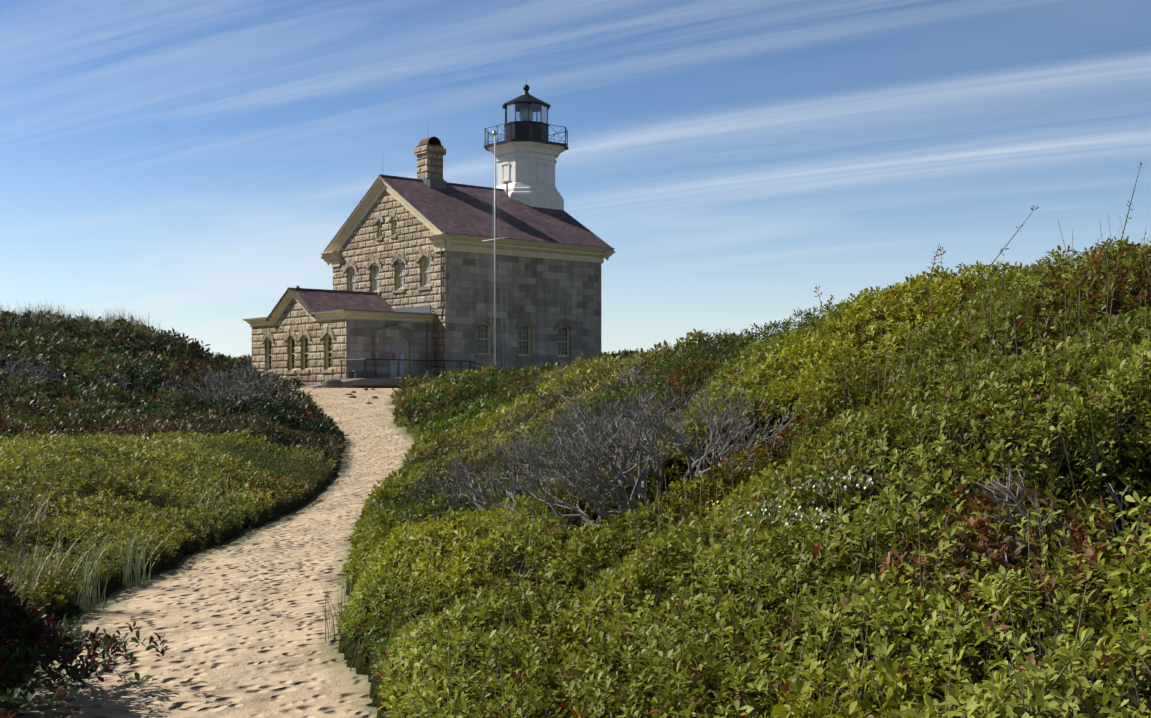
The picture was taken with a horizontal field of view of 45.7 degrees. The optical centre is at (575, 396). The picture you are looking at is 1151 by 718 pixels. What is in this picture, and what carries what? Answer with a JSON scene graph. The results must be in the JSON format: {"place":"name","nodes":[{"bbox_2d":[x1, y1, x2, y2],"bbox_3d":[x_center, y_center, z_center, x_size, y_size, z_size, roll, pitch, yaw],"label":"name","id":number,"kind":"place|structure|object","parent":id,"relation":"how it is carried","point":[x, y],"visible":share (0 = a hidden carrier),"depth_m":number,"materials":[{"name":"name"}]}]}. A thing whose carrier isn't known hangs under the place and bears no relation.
{"place":"outdoors","nodes":[
{"label":"outdoors","id":0,"kind":"place"},
{"bbox_2d":[4,388,414,717],"bbox_3d":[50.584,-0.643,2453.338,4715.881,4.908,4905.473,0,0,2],"label":"terrain","id":1,"kind":"structure","parent":0,"point":[239,620],"depth_m":11.08,"materials":[{"name":"beige sand"}]},
{"bbox_2d":[0,299,172,336],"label":"shrub foliage","id":2,"kind":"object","parent":1,"relation":"on","point":[53,315],"depth_m":64.96,"materials":[{"name":"green"}]},
{"bbox_2d":[0,512,174,611],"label":"green grass tufts","id":3,"kind":"object","parent":1,"relation":"on","point":[86,606],"visible":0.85,"depth_m":11.48,"materials":[{"name":"green plant"}]},
{"bbox_2d":[322,378,342,387],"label":"boulder by ramp","id":4,"kind":"object","parent":1,"relation":"on","point":[332,383],"visible":0.88,"depth_m":71.66,"materials":[{"name":"grey stone"}]},
{"bbox_2d":[252,190,444,387],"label":"rock-faced lighthouse walls","id":5,"kind":"structure","parent":1,"relation":"on","point":[361,247],"depth_m":83.02,"materials":[{"name":"beige stone"}]},
{"bbox_2d":[261,212,574,343],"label":"window arches","id":6,"kind":"structure","parent":5,"relation":"in","point":[428,254],"depth_m":83.62,"materials":[{"name":"beige stone"}]},
{"bbox_2d":[269,219,566,368],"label":"windows","id":7,"kind":"structure","parent":5,"relation":"in","point":[523,347],"depth_m":83.79,"materials":[{"name":"grey glass"}]},
{"bbox_2d":[265,235,572,374],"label":"window sills","id":8,"kind":"structure","parent":5,"relation":"attached to","point":[418,289],"depth_m":82.43,"materials":[{"name":"beige stone"}]},
{"bbox_2d":[427,248,441,370],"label":"lighthouse downpipes","id":9,"kind":"object","parent":5,"relation":"attached to","point":[435,308],"visible":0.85,"depth_m":80.15,"materials":[{"name":"beige metal"}]},
{"bbox_2d":[317,464,402,640],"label":"grass tufts","id":10,"kind":"object","parent":1,"relation":"on","point":[331,624],"visible":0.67,"depth_m":10.07,"materials":[{"name":"beige"}]},
{"bbox_2d":[305,370,418,387],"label":"stone steps","id":11,"kind":"structure","parent":1,"relation":"on","point":[357,378],"depth_m":75.69,"materials":[{"name":"grey stone"}]},
{"bbox_2d":[0,308,806,502],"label":"shrub leaves","id":12,"kind":"object","parent":1,"relation":"on","point":[432,390],"visible":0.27,"depth_m":40.08,"materials":[{"name":"green plant"}]},
{"bbox_2d":[244,177,614,378],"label":"building trim","id":13,"kind":"structure","parent":1,"relation":"on","point":[438,239],"depth_m":83.18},
{"bbox_2d":[265,289,288,320],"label":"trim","id":14,"kind":"structure","parent":13,"relation":"attached to","point":[276,305],"depth_m":82.96,"materials":[{"name":"stone"}]},
{"bbox_2d":[288,288,394,316],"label":"wing roof","id":15,"kind":"structure","parent":13,"relation":"attached to","point":[318,300],"depth_m":82.82,"materials":[{"name":"tile"}]},
{"bbox_2d":[323,176,379,251],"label":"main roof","id":16,"kind":"structure","parent":13,"relation":"on","point":[351,214],"depth_m":87.40,"materials":[{"name":"paint"}]},
{"bbox_2d":[380,176,611,247],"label":"main roof","id":17,"kind":"structure","parent":13,"relation":"on","point":[458,209],"depth_m":85.35,"materials":[{"name":"tile"}]},
{"bbox_2d":[243,174,612,319],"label":"lighthouse lead","id":18,"kind":"object","parent":17,"relation":"on","point":[435,183],"visible":0.4,"depth_m":83.81,"materials":[{"name":"grey metal"}]},
{"bbox_2d":[414,144,445,178],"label":"chimney","id":19,"kind":"object","parent":17,"relation":"on","point":[429,160],"visible":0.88,"depth_m":86.69,"materials":[{"name":"beige stone"}]},
{"bbox_2d":[418,137,441,145],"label":"chimney cap","id":20,"kind":"object","parent":19,"relation":"on","point":[434,140],"visible":0.79,"depth_m":87.09,"materials":[{"name":"brown metal"}]},
{"bbox_2d":[346,251,600,387],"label":"side stone wall","id":21,"kind":"structure","parent":1,"relation":"on","point":[545,295],"depth_m":82.47,"materials":[{"name":"grey stone"}]},
{"bbox_2d":[373,325,421,333],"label":"molding","id":22,"kind":"structure","parent":21,"relation":"attached to","point":[391,327],"depth_m":78.89,"materials":[{"name":"grey stone"}]},
{"bbox_2d":[390,338,405,377],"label":"door","id":23,"kind":"structure","parent":21,"relation":"in","point":[395,362],"depth_m":79.29,"materials":[{"name":"grey wood"}]},
{"bbox_2d":[391,354,404,374],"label":"door panels","id":24,"kind":"object","parent":23,"relation":"attached to","point":[401,369],"visible":0.83,"depth_m":79.43,"materials":[{"name":"grey wood"}]},
{"bbox_2d":[483,135,506,365],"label":"flagpole","id":25,"kind":"object","parent":1,"relation":"on","point":[494,239],"visible":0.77,"depth_m":78.47,"materials":[{"name":"grey metal"}]},
{"bbox_2d":[483,152,503,360],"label":"flagpole halyards","id":26,"kind":"object","parent":25,"relation":"attached to","point":[499,246],"visible":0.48,"depth_m":78.55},
{"bbox_2d":[0,162,1150,717],"bbox_3d":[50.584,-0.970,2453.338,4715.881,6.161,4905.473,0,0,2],"label":"understory shrub","id":27,"kind":"object","parent":1,"relation":"on","point":[362,663],"visible":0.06,"depth_m":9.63,"materials":[{"name":"green plant"}]},
{"bbox_2d":[0,482,108,645],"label":"dry grass tufts","id":28,"kind":"object","parent":27,"relation":"on","point":[21,591],"depth_m":11.67,"materials":[{"name":"beige"}]},
{"bbox_2d":[178,471,248,518],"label":"grass tufts","id":29,"kind":"object","parent":27,"relation":"on","point":[196,498],"visible":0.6,"depth_m":17.96,"materials":[{"name":"green plant"}]},
{"bbox_2d":[0,352,1150,589],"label":"bare shrub branches","id":30,"kind":"object","parent":27,"relation":"on","point":[586,466],"visible":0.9,"depth_m":10.76,"materials":[{"name":"grey plant"}]},
{"bbox_2d":[705,498,723,510],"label":"goldenrod flowers","id":31,"kind":"object","parent":27,"relation":"on","point":[716,504],"visible":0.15,"depth_m":8.65,"materials":[{"name":"yellow plant"}]},
{"bbox_2d":[738,467,883,527],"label":"white flowers","id":32,"kind":"object","parent":1,"relation":"on","point":[823,514],"visible":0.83,"depth_m":7.09,"materials":[{"name":"white plant"}]},
{"bbox_2d":[351,258,428,290],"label":"window panes","id":33,"kind":"structure","parent":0,"point":[400,273],"depth_m":84.28,"materials":[{"name":"clear glass"}]},
{"bbox_2d":[519,107,532,120],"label":"lighthouse lens","id":34,"kind":"object","parent":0,"point":[522,110],"depth_m":91.69,"materials":[{"name":"clear glass"}]},
{"bbox_2d":[487,141,565,209],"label":"lighthouse tower","id":35,"kind":"structure","parent":0,"point":[526,171],"depth_m":90.41,"materials":[{"name":"white paint"}]},
{"bbox_2d":[341,80,568,378],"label":"lighthouse ironwork","id":36,"kind":"object","parent":35,"relation":"on","point":[526,131],"visible":0.79,"depth_m":90.69,"materials":[{"name":"black metal"}]},
{"bbox_2d":[505,103,546,122],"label":"lantern glass","id":37,"kind":"object","parent":36,"relation":"in","point":[511,112],"visible":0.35,"depth_m":91.18,"materials":[{"name":"clear glass"}]},
{"bbox_2d":[0,0,1150,357],"label":"sky","id":38,"kind":"structure","parent":0,"point":[187,164],"materials":[{"name":"blue"}]},
{"bbox_2d":[12,215,1150,717],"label":"dry grass stalks","id":39,"kind":"object","parent":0,"point":[830,513],"depth_m":7.07,"materials":[{"name":"beige plant"}]}
]}

